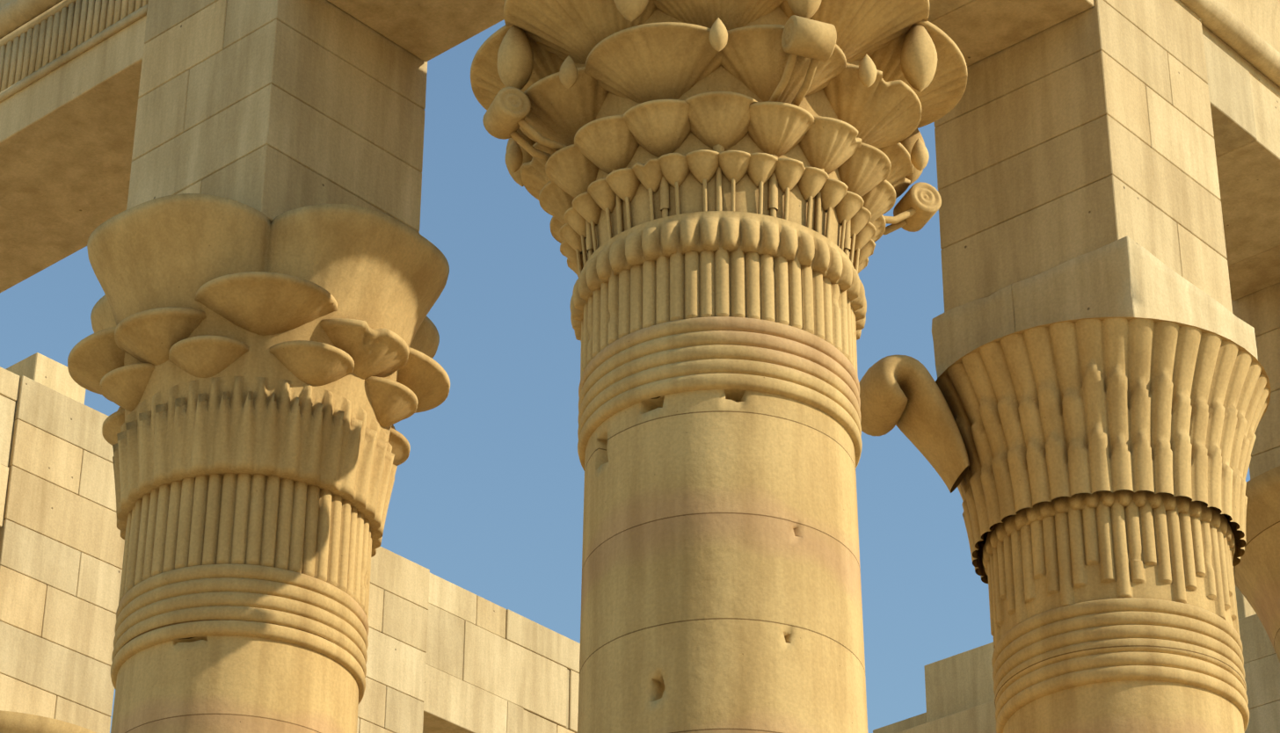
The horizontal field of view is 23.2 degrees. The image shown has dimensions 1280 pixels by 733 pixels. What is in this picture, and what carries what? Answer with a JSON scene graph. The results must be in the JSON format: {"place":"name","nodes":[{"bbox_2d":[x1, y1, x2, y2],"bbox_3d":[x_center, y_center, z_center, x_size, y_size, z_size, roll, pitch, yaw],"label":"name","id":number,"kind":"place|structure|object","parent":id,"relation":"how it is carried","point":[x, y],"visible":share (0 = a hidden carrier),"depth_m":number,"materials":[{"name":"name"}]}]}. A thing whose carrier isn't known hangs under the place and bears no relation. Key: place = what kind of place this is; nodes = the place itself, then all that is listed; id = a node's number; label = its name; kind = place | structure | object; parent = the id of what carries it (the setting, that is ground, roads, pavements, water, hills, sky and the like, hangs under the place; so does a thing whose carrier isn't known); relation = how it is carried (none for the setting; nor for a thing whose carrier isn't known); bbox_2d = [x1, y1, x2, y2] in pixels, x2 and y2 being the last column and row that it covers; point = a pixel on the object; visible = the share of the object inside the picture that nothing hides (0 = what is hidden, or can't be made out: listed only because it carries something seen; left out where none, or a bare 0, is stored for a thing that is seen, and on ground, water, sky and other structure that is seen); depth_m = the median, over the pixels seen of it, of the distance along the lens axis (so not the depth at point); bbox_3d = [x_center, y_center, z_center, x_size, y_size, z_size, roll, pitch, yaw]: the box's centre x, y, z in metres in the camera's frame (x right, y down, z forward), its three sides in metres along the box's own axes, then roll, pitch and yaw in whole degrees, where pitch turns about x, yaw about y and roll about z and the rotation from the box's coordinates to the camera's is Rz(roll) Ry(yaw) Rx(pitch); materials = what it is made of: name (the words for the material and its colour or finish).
{"place":"outdoors","nodes":[
{"label":"outdoors","id":0,"kind":"place"},
{"bbox_2d":[126,0,427,233],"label":"pier","id":1,"kind":"structure","parent":0,"point":[271,110],"depth_m":19.94,"materials":[{"name":"stone"}]},
{"bbox_2d":[0,0,146,292],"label":"beam","id":2,"kind":"structure","parent":1,"relation":"attached to","point":[67,134],"depth_m":21.72,"materials":[{"name":"stone"}]},
{"bbox_2d":[0,0,148,102],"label":"cornice","id":3,"kind":"structure","parent":2,"relation":"attached to","point":[20,18],"depth_m":21.63,"materials":[{"name":"stone"}]},
{"bbox_2d":[327,0,505,62],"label":"beam","id":4,"kind":"structure","parent":1,"relation":"attached to","point":[425,31],"depth_m":20.34,"materials":[{"name":"stone"}]},
{"bbox_2d":[0,19,1250,732],"label":"sky","id":5,"kind":"structure","parent":0,"point":[487,498],"materials":[{"name":"blue"}]},
{"bbox_2d":[0,465,1279,732],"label":"columns","id":6,"kind":"structure","parent":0,"point":[1257,575],"depth_m":22.03,"materials":[{"name":"stone"}]},
{"bbox_2d":[0,375,124,732],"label":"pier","id":7,"kind":"structure","parent":6,"relation":"on","point":[61,545],"depth_m":26.94,"materials":[{"name":"stone"}]},
{"bbox_2d":[0,366,19,527],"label":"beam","id":8,"kind":"structure","parent":7,"relation":"attached to","point":[9,384],"depth_m":27.08,"materials":[{"name":"stone"}]},
{"bbox_2d":[6,352,85,404],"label":"top blocks","id":9,"kind":"structure","parent":7,"relation":"on","point":[46,371],"depth_m":28.06,"materials":[{"name":"stone"}]},
{"bbox_2d":[356,546,429,732],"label":"stone wall","id":10,"kind":"structure","parent":6,"relation":"on","point":[392,700],"depth_m":29.88,"materials":[{"name":"stone"}]},
{"bbox_2d":[1231,282,1279,479],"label":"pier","id":11,"kind":"structure","parent":6,"relation":"on","point":[1259,311],"depth_m":22.92,"materials":[{"name":"stone"}]},
{"bbox_3d":[-0.544,4.824,32.153,1.336,3.336,1.340,-24,-38,35],"label":"pier","id":12,"kind":"object","parent":6,"relation":"on","visible":0},
{"bbox_2d":[422,573,580,732],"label":"stone wall","id":13,"kind":"structure","parent":12,"relation":"attached to","point":[490,667],"depth_m":30.91,"materials":[{"name":"stone"}]},
{"bbox_2d":[934,0,1232,312],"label":"pier","id":14,"kind":"structure","parent":0,"point":[1087,131],"depth_m":20.15,"materials":[{"name":"stone"}]},
{"bbox_2d":[927,0,1093,66],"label":"beam","id":15,"kind":"structure","parent":14,"relation":"attached to","point":[975,31],"depth_m":20.32,"materials":[{"name":"stone"}]},
{"bbox_2d":[1179,0,1279,87],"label":"cornice","id":16,"kind":"structure","parent":14,"relation":"attached to","point":[1248,31],"depth_m":21.79,"materials":[{"name":"stone"}]},
{"bbox_2d":[1201,23,1279,300],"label":"beam","id":17,"kind":"structure","parent":14,"relation":"attached to","point":[1245,99],"depth_m":21.86,"materials":[{"name":"stone"}]},
{"bbox_2d":[1238,614,1279,732],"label":"wall","id":18,"kind":"structure","parent":0,"point":[1261,665],"depth_m":31.05,"materials":[{"name":"stone"}]},
{"bbox_2d":[872,585,1256,732],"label":"top blocks","id":19,"kind":"structure","parent":18,"relation":"on","point":[960,682],"depth_m":33.87,"materials":[{"name":"stone"}]},
{"bbox_2d":[897,700,996,732],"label":"stone wall","id":20,"kind":"structure","parent":19,"relation":"attached to","point":[979,719],"depth_m":33.42,"materials":[{"name":"stone"}]},
{"bbox_3d":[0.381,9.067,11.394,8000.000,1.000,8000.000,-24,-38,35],"label":"ground","id":21,"kind":"structure","parent":0,"visible":0},
{"bbox_2d":[110,635,358,732],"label":"shaft","id":22,"kind":"object","parent":21,"relation":"on","point":[222,684],"visible":1,"depth_m":17.77,"materials":[{"name":"stone"}]},
{"bbox_2d":[110,564,369,704],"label":"bands","id":23,"kind":"object","parent":22,"relation":"on","point":[307,611],"visible":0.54,"depth_m":18.00,"materials":[{"name":"stone"}]},
{"bbox_2d":[118,472,372,639],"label":"reeds","id":24,"kind":"object","parent":23,"relation":"on","point":[300,527],"visible":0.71,"depth_m":18.29,"materials":[{"name":"stone"}]},
{"bbox_2d":[67,193,450,557],"bbox_3d":[-2.380,0.272,19.384,2.369,1.684,2.379,0,-30,0],"label":"capital","id":25,"kind":"object","parent":24,"relation":"on","point":[237,338],"visible":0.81,"depth_m":18.79,"materials":[{"name":"stone"}]},
{"bbox_2d":[577,388,867,732],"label":"shaft","id":26,"kind":"object","parent":21,"relation":"on","point":[721,589],"visible":1,"depth_m":15.42,"materials":[{"name":"stone"}]},
{"bbox_2d":[577,316,862,470],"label":"bands","id":27,"kind":"object","parent":26,"relation":"on","point":[699,353],"visible":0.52,"depth_m":15.96,"materials":[{"name":"stone"}]},
{"bbox_2d":[580,246,858,399],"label":"reeds","id":28,"kind":"object","parent":27,"relation":"on","point":[719,282],"visible":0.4,"depth_m":16.18,"materials":[{"name":"stone"}]},
{"bbox_2d":[470,0,967,341],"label":"capital","id":29,"kind":"object","parent":28,"relation":"on","point":[637,132],"visible":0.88,"depth_m":16.65,"materials":[{"name":"stone"}]},
{"bbox_2d":[1003,680,1244,732],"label":"shaft","id":30,"kind":"object","parent":21,"relation":"on","point":[1137,707],"visible":1,"depth_m":18.02,"materials":[{"name":"stone"}]},
{"bbox_2d":[991,597,1249,732],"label":"bands","id":31,"kind":"object","parent":30,"relation":"on","point":[1056,650],"visible":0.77,"depth_m":18.24,"materials":[{"name":"stone"}]},
{"bbox_2d":[987,494,1240,648],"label":"reeds","id":32,"kind":"object","parent":31,"relation":"on","point":[1116,549],"visible":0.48,"depth_m":18.55,"materials":[{"name":"stone"}]},
{"bbox_2d":[858,317,1270,583],"bbox_3d":[2.786,0.626,19.451,2.226,1.222,2.456,-24,-38,35],"label":"capital","id":33,"kind":"object","parent":32,"relation":"on","point":[1009,432],"visible":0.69,"depth_m":18.89,"materials":[{"name":"stone"}]},
{"bbox_2d":[931,235,1258,378],"bbox_3d":[2.919,-0.017,19.922,1.520,0.632,1.483,-24,-38,35],"label":"abacus","id":34,"kind":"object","parent":33,"relation":"on","point":[1126,276],"depth_m":19.43,"materials":[{"name":"stone"}]}
]}

